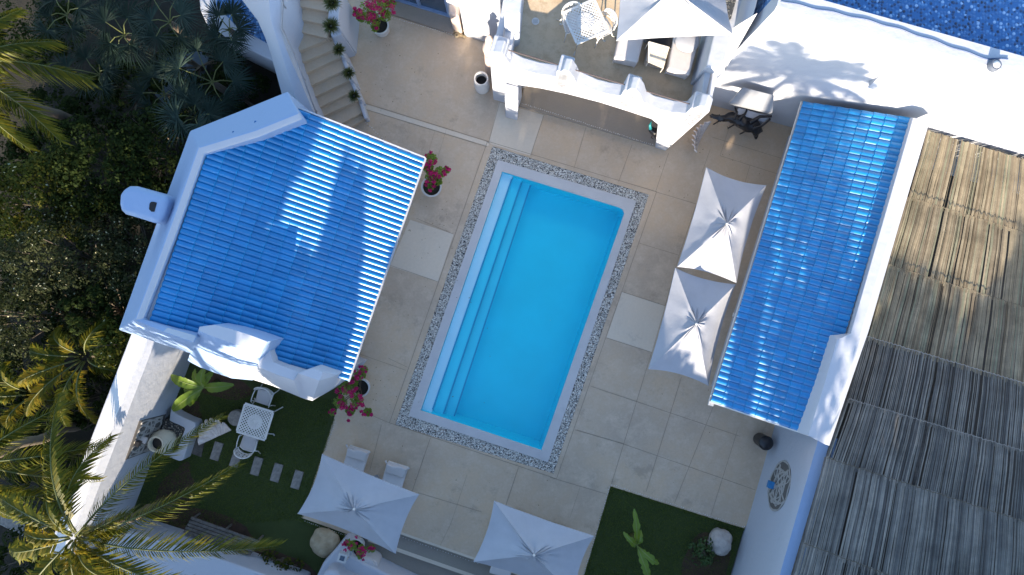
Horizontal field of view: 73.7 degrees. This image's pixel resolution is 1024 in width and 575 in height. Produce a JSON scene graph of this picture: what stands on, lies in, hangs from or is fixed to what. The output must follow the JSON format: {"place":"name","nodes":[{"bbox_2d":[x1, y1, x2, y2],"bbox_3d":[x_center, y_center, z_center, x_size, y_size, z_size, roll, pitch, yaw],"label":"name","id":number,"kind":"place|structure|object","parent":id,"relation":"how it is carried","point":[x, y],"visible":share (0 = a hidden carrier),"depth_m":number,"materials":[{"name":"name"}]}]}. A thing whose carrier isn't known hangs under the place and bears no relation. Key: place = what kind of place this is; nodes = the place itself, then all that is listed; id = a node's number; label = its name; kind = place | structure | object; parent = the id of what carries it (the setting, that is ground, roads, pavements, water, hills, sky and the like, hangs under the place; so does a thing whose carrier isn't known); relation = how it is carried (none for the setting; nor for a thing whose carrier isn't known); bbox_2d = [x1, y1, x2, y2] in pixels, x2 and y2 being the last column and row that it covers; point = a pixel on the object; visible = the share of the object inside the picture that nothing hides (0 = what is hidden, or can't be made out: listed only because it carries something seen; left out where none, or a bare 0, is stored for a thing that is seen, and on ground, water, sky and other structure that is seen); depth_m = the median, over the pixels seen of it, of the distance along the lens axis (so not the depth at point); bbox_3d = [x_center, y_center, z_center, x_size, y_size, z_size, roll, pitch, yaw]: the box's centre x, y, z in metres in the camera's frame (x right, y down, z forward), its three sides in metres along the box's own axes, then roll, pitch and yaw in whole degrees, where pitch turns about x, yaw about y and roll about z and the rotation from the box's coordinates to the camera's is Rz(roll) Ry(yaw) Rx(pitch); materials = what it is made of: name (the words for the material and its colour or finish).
{"place":"outdoors","nodes":[
{"label":"outdoors","id":0,"kind":"place"},
{"bbox_2d":[155,51,207,113],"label":"garden path","id":1,"kind":"structure","parent":0,"point":[196,58],"depth_m":20.57,"materials":[{"name":"grey stone"}]},
{"bbox_2d":[106,362,346,574],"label":"lawn","id":2,"kind":"structure","parent":0,"point":[296,535],"depth_m":20.11,"materials":[{"name":"green plant"}]},
{"bbox_2d":[198,418,230,444],"bbox_3d":[-8.734,4.088,19.878,1.050,0.306,0.609,-25,90,0],"label":"giant clam shell","id":3,"kind":"object","parent":2,"relation":"on","point":[217,430],"visible":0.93,"depth_m":19.88},
{"bbox_2d":[233,429,263,458],"bbox_3d":[-7.592,4.525,19.678,0.599,0.880,0.621,17,90,0],"label":"garden chair","id":4,"kind":"object","parent":2,"relation":"on","point":[248,443],"visible":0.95,"depth_m":19.64,"materials":[{"name":"white metal"}]},
{"bbox_2d":[236,398,282,440],"bbox_3d":[-7.287,3.807,19.738,0.915,0.789,0.915,17,90,0],"label":"garden table","id":5,"kind":"object","parent":2,"relation":"on","point":[254,421],"visible":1,"depth_m":19.36,"materials":[{"name":"white metal"}]},
{"bbox_2d":[250,383,279,407],"bbox_3d":[-7.129,3.116,19.678,0.599,0.880,0.621,18,90,0],"label":"garden chair","id":6,"kind":"object","parent":2,"relation":"on","point":[265,395],"visible":1,"depth_m":19.64,"materials":[{"name":"white metal"}]},
{"bbox_2d":[310,527,339,557],"bbox_3d":[-5.449,7.447,19.935,0.862,0.704,0.897,0,90,0],"label":"boulder","id":7,"kind":"object","parent":2,"relation":"on","point":[324,542],"visible":0.91,"depth_m":19.71,"materials":[{"name":"stone"}]},
{"bbox_2d":[362,537,462,574],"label":"path","id":8,"kind":"structure","parent":0,"point":[415,565],"depth_m":20.38,"materials":[{"name":"grey concrete"}]},
{"bbox_2d":[151,373,729,574],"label":"bed soil","id":9,"kind":"structure","parent":0,"point":[237,527],"depth_m":20.10,"materials":[{"name":"brown soil"}]},
{"bbox_2d":[160,409,201,460],"bbox_3d":[-9.700,4.240,19.870,0.950,0.480,1.327,20,90,0],"label":"planter bed","id":10,"kind":"object","parent":9,"relation":"on","point":[179,422],"visible":0.74,"depth_m":19.70,"materials":[{"name":"white paint"}]},
{"bbox_2d":[147,429,176,452],"bbox_3d":[-9.935,4.372,19.410,0.660,0.740,0.660,0,90,0],"label":"urn","id":11,"kind":"object","parent":10,"relation":"on","point":[158,438],"visible":0.83,"depth_m":19.20,"materials":[{"name":"white ceramic"}]},
{"bbox_2d":[171,368,233,411],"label":"banana plant","id":12,"kind":"object","parent":9,"relation":"on","point":[195,386],"visible":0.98,"depth_m":18.92,"materials":[{"name":"green plant"}]},
{"bbox_2d":[183,512,263,554],"bbox_3d":[-8.417,7.305,19.670,2.179,0.880,0.786,20,90,0],"label":"wooden bench","id":13,"kind":"object","parent":9,"relation":"on","point":[210,528],"visible":0.61,"depth_m":19.68,"materials":[{"name":"grey wood"}]},
{"bbox_2d":[258,548,304,571],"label":"shrub","id":14,"kind":"object","parent":9,"relation":"on","point":[282,562],"visible":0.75,"depth_m":19.82,"materials":[{"name":"green plant"}]},
{"bbox_2d":[688,536,716,567],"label":"shrub","id":15,"kind":"object","parent":9,"relation":"on","point":[701,547],"visible":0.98,"depth_m":19.65,"materials":[{"name":"green plant"}]},
{"bbox_2d":[0,0,920,574],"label":"ground","id":16,"kind":"structure","parent":0,"point":[84,436],"depth_m":20.58,"materials":[{"name":"green plant"}]},
{"bbox_2d":[0,322,47,374],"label":"shrub","id":17,"kind":"object","parent":16,"relation":"on","point":[42,341],"visible":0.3,"depth_m":19.37,"materials":[{"name":"green plant"}]},
{"bbox_2d":[0,354,48,434],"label":"shrub","id":18,"kind":"object","parent":16,"relation":"on","point":[19,399],"visible":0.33,"depth_m":19.18,"materials":[{"name":"green plant"}]},
{"bbox_2d":[0,160,51,261],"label":"shrub","id":19,"kind":"object","parent":16,"relation":"on","point":[24,209],"visible":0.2,"depth_m":19.24,"materials":[{"name":"green plant"}]},
{"bbox_2d":[0,519,61,574],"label":"shrub","id":20,"kind":"object","parent":16,"relation":"on","point":[18,570],"visible":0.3,"depth_m":19.81,"materials":[{"name":"green plant"}]},
{"bbox_2d":[0,411,63,488],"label":"shrub","id":21,"kind":"object","parent":16,"relation":"on","point":[41,431],"visible":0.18,"depth_m":19.33,"materials":[{"name":"green plant"}]},
{"bbox_2d":[0,249,66,323],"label":"shrub","id":22,"kind":"object","parent":16,"relation":"on","point":[8,283],"visible":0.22,"depth_m":19.28,"materials":[{"name":"green plant"}]},
{"bbox_2d":[0,129,77,200],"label":"shrub","id":23,"kind":"object","parent":16,"relation":"on","point":[12,149],"visible":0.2,"depth_m":19.06,"materials":[{"name":"green plant"}]},
{"bbox_2d":[0,360,82,429],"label":"yellow palm","id":24,"kind":"object","parent":16,"relation":"on","point":[8,394],"visible":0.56,"depth_m":18.28,"materials":[{"name":"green plant"}]},
{"bbox_2d":[0,0,86,67],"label":"shrub","id":25,"kind":"object","parent":16,"relation":"on","point":[59,21],"visible":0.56,"depth_m":19.19,"materials":[{"name":"green plant"}]},
{"bbox_2d":[8,441,84,507],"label":"shrub","id":26,"kind":"object","parent":16,"relation":"on","point":[67,460],"visible":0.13,"depth_m":19.69,"materials":[{"name":"green plant"}]},
{"bbox_2d":[0,271,96,366],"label":"shrub","id":27,"kind":"object","parent":16,"relation":"on","point":[26,344],"visible":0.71,"depth_m":18.36,"materials":[{"name":"green plant"}]},
{"bbox_2d":[0,83,96,162],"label":"shrub","id":28,"kind":"object","parent":16,"relation":"on","point":[71,103],"visible":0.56,"depth_m":19.04,"materials":[{"name":"green plant"}]},
{"bbox_2d":[0,147,105,248],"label":"shrub","id":29,"kind":"object","parent":16,"relation":"on","point":[16,181],"visible":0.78,"depth_m":18.13,"materials":[{"name":"green plant"}]},
{"bbox_2d":[0,8,106,153],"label":"coconut palm","id":30,"kind":"object","parent":16,"relation":"on","point":[8,95],"visible":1,"depth_m":15.33,"materials":[{"name":"green plant"}]},
{"bbox_2d":[0,394,112,520],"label":"coconut palm","id":31,"kind":"object","parent":16,"relation":"on","point":[13,436],"visible":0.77,"depth_m":15.77,"materials":[{"name":"green plant"}]},
{"bbox_2d":[23,267,110,344],"bbox_3d":[-12.570,0.548,19.468,2.000,2.225,2.307,35,90,0],"label":"shrub","id":32,"kind":"object","parent":16,"relation":"on","point":[55,324],"visible":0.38,"depth_m":18.83,"materials":[{"name":"green plant"}]},
{"bbox_2d":[24,0,111,52],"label":"fan palm","id":33,"kind":"object","parent":16,"relation":"on","point":[74,18],"visible":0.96,"depth_m":18.47,"materials":[{"name":"green plant"}]},
{"bbox_2d":[16,317,121,426],"bbox_3d":[-11.717,2.273,19.108,3.038,2.999,3.072,0,90,0],"label":"yellow palm","id":34,"kind":"object","parent":16,"relation":"on","point":[55,339],"visible":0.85,"depth_m":17.96,"materials":[{"name":"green plant"}]},
{"bbox_2d":[0,204,140,313],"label":"shrub","id":35,"kind":"object","parent":16,"relation":"on","point":[23,247],"visible":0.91,"depth_m":17.99,"materials":[{"name":"green plant"}]},
{"bbox_2d":[51,363,115,430],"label":"shrub","id":36,"kind":"object","parent":16,"relation":"on","point":[100,394],"visible":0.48,"depth_m":19.44,"materials":[{"name":"green plant"}]},
{"bbox_2d":[49,40,134,103],"bbox_3d":[-11.579,-5.930,19.483,2.206,2.195,1.920,0,90,0],"label":"fan palm","id":37,"kind":"object","parent":16,"relation":"on","point":[88,55],"visible":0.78,"depth_m":18.66,"materials":[{"name":"green plant"}]},
{"bbox_2d":[57,259,133,357],"bbox_3d":[-11.161,0.595,19.092,2.407,2.976,2.747,0,90,0],"label":"shrub","id":38,"kind":"object","parent":16,"relation":"on","point":[96,293],"visible":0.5,"depth_m":18.34,"materials":[{"name":"green plant"}]},
{"bbox_2d":[38,107,159,229],"bbox_3d":[-11.412,-3.307,18.950,3.456,3.260,3.454,0,90,0],"label":"shrub","id":39,"kind":"object","parent":16,"relation":"on","point":[75,155],"visible":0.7,"depth_m":18.21,"materials":[{"name":"green plant"}]},
{"bbox_2d":[49,173,150,265],"bbox_3d":[-11.739,-1.919,19.410,2.926,2.340,2.628,0,90,0],"label":"shrub","id":40,"kind":"object","parent":16,"relation":"on","point":[79,242],"visible":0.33,"depth_m":18.88,"materials":[{"name":"green plant"}]},
{"bbox_2d":[87,319,130,368],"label":"shrub","id":41,"kind":"object","parent":16,"relation":"on","point":[106,351],"visible":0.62,"depth_m":17.87,"materials":[{"name":"green plant"}]},
{"bbox_2d":[73,59,161,140],"bbox_3d":[-11.215,-5.447,19.634,2.494,1.892,2.327,9,90,0],"label":"shrub","id":42,"kind":"object","parent":16,"relation":"on","point":[115,98],"visible":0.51,"depth_m":19.29,"materials":[{"name":"green plant"}]},
{"bbox_2d":[50,334,189,559],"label":"garden wall","id":43,"kind":"structure","parent":16,"relation":"on","point":[143,386],"depth_m":17.74,"materials":[{"name":"white paint"}]},
{"bbox_2d":[125,414,165,459],"bbox_3d":[-10.210,4.150,19.150,0.067,1.665,1.226,21,90,0],"label":"knot mural","id":44,"kind":"object","parent":43,"relation":"attached to","point":[148,427],"visible":0.86,"depth_m":18.91},
{"bbox_2d":[87,209,156,310],"bbox_3d":[-10.421,-0.809,19.179,2.633,2.802,3.066,0,90,0],"label":"shrub","id":45,"kind":"object","parent":16,"relation":"on","point":[141,254],"visible":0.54,"depth_m":18.43,"materials":[{"name":"green plant"}]},
{"bbox_2d":[79,0,166,70],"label":"fan palm","id":46,"kind":"object","parent":16,"relation":"on","point":[132,39],"visible":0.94,"depth_m":18.24,"materials":[{"name":"green plant"}]},
{"bbox_2d":[0,391,285,574],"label":"coconut palm","id":47,"kind":"object","parent":16,"relation":"on","point":[89,560],"visible":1,"depth_m":15.03,"materials":[{"name":"green plant"}]},
{"bbox_2d":[103,79,197,193],"bbox_3d":[-9.759,-3.886,19.131,2.791,2.899,3.844,0,90,0],"label":"shrub","id":48,"kind":"object","parent":16,"relation":"on","point":[172,157],"visible":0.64,"depth_m":18.37,"materials":[{"name":"green plant"}]},
{"bbox_2d":[118,53,199,124],"bbox_3d":[-9.572,-5.314,19.485,2.252,2.190,2.096,-36,90,0],"label":"fan palm","id":49,"kind":"object","parent":16,"relation":"on","point":[147,73],"visible":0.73,"depth_m":18.50,"materials":[{"name":"green plant"}]},
{"bbox_2d":[127,0,214,63],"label":"fan palm","id":50,"kind":"object","parent":16,"relation":"on","point":[185,35],"visible":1,"depth_m":17.83,"materials":[{"name":"green plant"}]},
{"bbox_2d":[149,75,231,147],"bbox_3d":[-8.373,-4.647,19.189,2.404,2.781,2.015,0,90,0],"label":"fan palm","id":51,"kind":"object","parent":16,"relation":"on","point":[183,95],"visible":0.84,"depth_m":17.95,"materials":[{"name":"green plant"}]},
{"bbox_2d":[141,26,247,106],"bbox_3d":[-9.308,-6.600,20.007,2.784,1.146,2.339,27,90,0],"label":"shrub","id":52,"kind":"object","parent":16,"relation":"on","point":[197,67],"visible":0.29,"depth_m":19.93,"materials":[{"name":"green plant"}]},
{"bbox_2d":[151,26,258,122],"bbox_3d":[-8.235,-5.596,19.296,2.808,2.567,2.915,0,90,0],"label":"fan palm","id":53,"kind":"object","parent":16,"relation":"on","point":[228,92],"visible":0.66,"depth_m":18.35,"materials":[{"name":"green plant"}]},
{"bbox_2d":[104,517,310,574],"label":"white wall","id":54,"kind":"structure","parent":16,"relation":"on","point":[253,563],"depth_m":19.08,"materials":[{"name":"paint"}]},
{"bbox_2d":[196,0,259,64],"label":"fan palm","id":55,"kind":"object","parent":16,"relation":"on","point":[228,8],"visible":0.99,"depth_m":17.78,"materials":[{"name":"green plant"}]},
{"bbox_2d":[201,68,271,112],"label":"shrub","id":56,"kind":"object","parent":16,"relation":"on","point":[257,78],"visible":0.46,"depth_m":19.82,"materials":[{"name":"green plant"}]},
{"bbox_2d":[200,0,275,72],"bbox_3d":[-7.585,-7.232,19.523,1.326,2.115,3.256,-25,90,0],"label":"neighbouring low building","id":57,"kind":"structure","parent":16,"relation":"on","point":[260,54],"depth_m":18.48,"materials":[{"name":"white paint"}]},
{"bbox_2d":[119,92,425,400],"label":"tiled house","id":58,"kind":"structure","parent":16,"relation":"on","point":[279,220],"depth_m":16.40,"materials":[{"name":"blue tile"}]},
{"bbox_2d":[243,0,323,116],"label":"stair wall","id":59,"kind":"structure","parent":16,"relation":"on","point":[281,23],"depth_m":17.73,"materials":[{"name":"white paint"}]},
{"bbox_2d":[318,532,416,574],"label":"corner seat wall","id":60,"kind":"structure","parent":16,"relation":"on","point":[352,565],"depth_m":19.53,"materials":[{"name":"white paint"}]},
{"bbox_2d":[397,534,515,574],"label":"step","id":61,"kind":"object","parent":16,"relation":"on","point":[440,555],"visible":0.38,"depth_m":20.23,"materials":[{"name":"grey concrete"}]},
{"bbox_2d":[368,532,518,574],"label":"step edging","id":62,"kind":"object","parent":61,"relation":"on","point":[433,561],"visible":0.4,"depth_m":20.23,"materials":[{"name":"white concrete"}]},
{"bbox_2d":[731,425,836,574],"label":"side wall","id":63,"kind":"structure","parent":16,"relation":"on","point":[770,541],"depth_m":18.18,"materials":[{"name":"white paint"}]},
{"bbox_2d":[767,460,790,510],"bbox_3d":[7.321,5.431,18.728,0.067,1.263,1.416,16,90,0],"label":"oval relief","id":64,"kind":"object","parent":63,"relation":"attached to","point":[780,476],"visible":1,"depth_m":18.66},
{"bbox_2d":[791,130,1023,574],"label":"reed roof","id":65,"kind":"structure","parent":63,"relation":"on","point":[995,518],"depth_m":17.24,"materials":[{"name":"brown plant"}]},
{"bbox_2d":[708,101,928,444],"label":"long tiled house","id":66,"kind":"structure","parent":16,"relation":"on","point":[800,323],"depth_m":16.83,"materials":[{"name":"blue tile"}]},
{"bbox_2d":[712,0,1023,193],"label":"tall white building","id":67,"kind":"structure","parent":16,"relation":"on","point":[790,57],"depth_m":14.69,"materials":[{"name":"paint"}]},
{"bbox_2d":[728,87,773,124],"bbox_3d":[6.464,-4.842,18.788,1.502,2.585,0.382,14,90,0],"label":"wall hood","id":68,"kind":"object","parent":67,"relation":"attached to","point":[747,98],"depth_m":17.73,"materials":[{"name":"grey paint"}]},
{"bbox_2d":[781,1,1007,59],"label":"cable","id":69,"kind":"object","parent":67,"relation":"on","point":[894,27],"visible":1,"depth_m":13.55,"materials":[{"name":"white"}]},
{"bbox_2d":[482,35,492,76],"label":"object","id":70,"kind":"object","parent":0,"point":[486,46],"visible":0.69,"depth_m":18.27,"materials":[{"name":"paint"}]},
{"bbox_2d":[302,0,791,574],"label":"patio","id":71,"kind":"structure","parent":0,"point":[412,70],"depth_m":20.08,"materials":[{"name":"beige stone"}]},
{"bbox_2d":[298,0,369,127],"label":"staircase","id":72,"kind":"structure","parent":71,"relation":"on","point":[325,66],"depth_m":19.09,"materials":[{"name":"concrete"}]},
{"bbox_2d":[328,365,372,421],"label":"potted bougainvillea","id":73,"kind":"object","parent":71,"relation":"on","point":[358,385],"visible":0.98,"depth_m":19.22,"materials":[{"name":"plant"}]},
{"bbox_2d":[344,444,370,471],"bbox_3d":[-4.678,5.525,19.782,0.751,0.599,1.990,17,90,0],"label":"sun lounger","id":74,"kind":"object","parent":71,"relation":"on","point":[356,457],"visible":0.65,"depth_m":19.68,"materials":[{"name":"white fabric"}]},
{"bbox_2d":[298,454,418,553],"bbox_3d":[-3.990,5.639,18.630,2.773,2.900,1.696,22,90,0],"label":"parasol","id":75,"kind":"object","parent":71,"relation":"on","point":[375,509],"visible":1,"depth_m":17.67,"materials":[{"name":"fabric"}]},
{"bbox_2d":[342,536,375,560],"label":"potted bougainvillea","id":76,"kind":"object","parent":71,"relation":"on","point":[356,544],"visible":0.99,"depth_m":19.12,"materials":[{"name":"plant"}]},
{"bbox_2d":[352,0,396,36],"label":"potted bougainvillea","id":77,"kind":"object","parent":71,"relation":"on","point":[379,25],"visible":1,"depth_m":18.89,"materials":[{"name":"plant"}]},
{"bbox_2d":[382,460,409,486],"bbox_3d":[-3.560,5.984,19.782,0.751,0.599,1.990,17,90,0],"label":"sun lounger","id":78,"kind":"object","parent":71,"relation":"on","point":[395,473],"visible":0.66,"depth_m":19.68,"materials":[{"name":"white fabric"}]},
{"bbox_2d":[389,0,458,34],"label":"doorway","id":79,"kind":"structure","parent":71,"relation":"on","point":[433,14],"depth_m":19.95,"materials":[{"name":"blue concrete"}]},
{"bbox_2d":[421,150,450,196],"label":"potted bougainvillea","id":80,"kind":"object","parent":71,"relation":"on","point":[431,185],"visible":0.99,"depth_m":19.12,"materials":[{"name":"plant"}]},
{"bbox_2d":[449,4,462,33],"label":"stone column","id":81,"kind":"structure","parent":71,"relation":"on","point":[456,18],"depth_m":19.01,"materials":[{"name":"white stone"}]},
{"bbox_2d":[458,0,502,40],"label":"lit white wall","id":82,"kind":"structure","parent":71,"relation":"on","point":[480,19],"depth_m":18.30,"materials":[{"name":"paint"}]},
{"bbox_2d":[474,71,489,93],"bbox_3d":[-0.867,-5.872,19.630,0.450,0.900,0.450,0,90,0],"label":"tall planter","id":83,"kind":"object","parent":71,"relation":"on","point":[481,82],"visible":1,"depth_m":19.44,"materials":[{"name":"white ceramic"}]},
{"bbox_2d":[366,103,664,351],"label":"pale paving","id":84,"kind":"structure","parent":71,"relation":"on","point":[422,249],"depth_m":20.08,"materials":[{"name":"beige stone"}]},
{"bbox_2d":[299,418,744,574],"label":"edge grass","id":85,"kind":"structure","parent":71,"relation":"on","point":[707,517],"depth_m":20.07,"materials":[{"name":"green plant"}]},
{"bbox_2d":[395,147,648,472],"bbox_3d":[0.297,0.656,20.094,4.911,0.031,8.844,19,90,0],"label":"pebble band","id":86,"kind":"object","parent":71,"relation":"on","point":[400,421],"visible":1,"depth_m":20.10,"materials":[{"name":"grey gravel"}]},
{"bbox_2d":[409,160,635,461],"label":"swimming pool","id":87,"kind":"structure","parent":71,"relation":"in","point":[537,267],"depth_m":21.33,"materials":[{"name":"blue liquid"}]},
{"bbox_2d":[473,501,593,574],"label":"parasol","id":88,"kind":"object","parent":71,"relation":"on","point":[516,541],"visible":1,"depth_m":17.66,"materials":[{"name":"fabric"}]},
{"bbox_2d":[490,0,756,149],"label":"terrace building","id":89,"kind":"structure","parent":71,"relation":"on","point":[588,83],"depth_m":17.13,"materials":[{"name":"white paint"}]},
{"bbox_2d":[559,0,608,55],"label":"garden table","id":90,"kind":"object","parent":89,"relation":"on","point":[585,21],"visible":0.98,"depth_m":16.39,"materials":[{"name":"white metal"}]},
{"bbox_2d":[592,8,617,47],"bbox_3d":[2.211,-6.381,16.698,0.621,0.880,0.599,-28,90,0],"label":"garden chair","id":91,"kind":"object","parent":89,"relation":"on","point":[610,29],"visible":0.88,"depth_m":16.59,"materials":[{"name":"white metal"}]},
{"bbox_2d":[612,39,642,67],"bbox_3d":[2.872,-5.941,16.720,0.607,0.820,0.825,13,90,0],"label":"armchair","id":92,"kind":"object","parent":89,"relation":"on","point":[627,52],"visible":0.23,"depth_m":16.63,"materials":[{"name":"white fabric"}]},
{"bbox_2d":[643,41,668,72],"bbox_3d":[3.487,-5.683,16.697,0.541,0.766,0.677,16,90,0],"label":"wicker chair","id":93,"kind":"object","parent":89,"relation":"on","point":[655,55],"visible":1,"depth_m":16.44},
{"bbox_2d":[616,0,732,42],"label":"parasol","id":94,"kind":"object","parent":89,"relation":"on","point":[645,20],"visible":0.99,"depth_m":14.79,"materials":[{"name":"fabric"}]},
{"bbox_2d":[664,36,699,79],"bbox_3d":[4.169,-5.787,16.720,0.628,0.820,1.114,14,90,0],"label":"armchair","id":95,"kind":"object","parent":89,"relation":"on","point":[679,63],"visible":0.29,"depth_m":16.63,"materials":[{"name":"white fabric"}]},
{"bbox_2d":[675,36,699,52],"bbox_3d":[4.243,-5.975,16.535,0.600,0.150,0.600,0,90,0],"label":"round cushion","id":96,"kind":"object","parent":95,"relation":"on","point":[689,44],"visible":0.73,"depth_m":16.48,"materials":[{"name":"fabric"}]},
{"bbox_2d":[648,268,735,385],"bbox_3d":[4.711,1.027,18.680,1.663,2.800,2.773,15,90,0],"label":"parasol","id":97,"kind":"object","parent":71,"relation":"on","point":[691,325],"visible":1,"depth_m":17.77,"materials":[{"name":"fabric"}]},
{"bbox_2d":[677,167,766,282],"bbox_3d":[5.468,-1.607,18.630,1.652,2.900,2.715,16,90,0],"label":"parasol","id":98,"kind":"object","parent":71,"relation":"on","point":[721,223],"visible":1,"depth_m":17.67,"materials":[{"name":"fabric"}]},
{"bbox_2d":[709,106,771,138],"bbox_3d":[6.400,-4.798,19.515,1.628,1.132,0.607,19,90,0],"label":"black driftwood sculpture","id":99,"kind":"object","parent":71,"relation":"on","point":[744,123],"visible":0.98,"depth_m":19.14,"materials":[{"name":"wood"}]},
{"bbox_2d":[585,486,743,574],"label":"lawn","id":100,"kind":"structure","parent":0,"point":[648,523],"depth_m":20.11,"materials":[{"name":"green plant"}]},
{"bbox_2d":[623,509,658,574],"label":"banana plant","id":101,"kind":"object","parent":100,"relation":"on","point":[635,539],"visible":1,"depth_m":19.03,"materials":[{"name":"green plant"}]},
{"bbox_2d":[707,527,731,555],"bbox_3d":[6.068,7.408,19.944,0.676,0.722,0.762,23,90,0],"label":"boulder","id":102,"kind":"object","parent":100,"relation":"on","point":[721,540],"visible":0.92,"depth_m":19.69,"materials":[{"name":"stone"}]},
{"bbox_2d":[799,170,1023,574],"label":"covered yard","id":103,"kind":"structure","parent":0,"point":[950,397],"depth_m":20.38,"materials":[{"name":"brown wood"}]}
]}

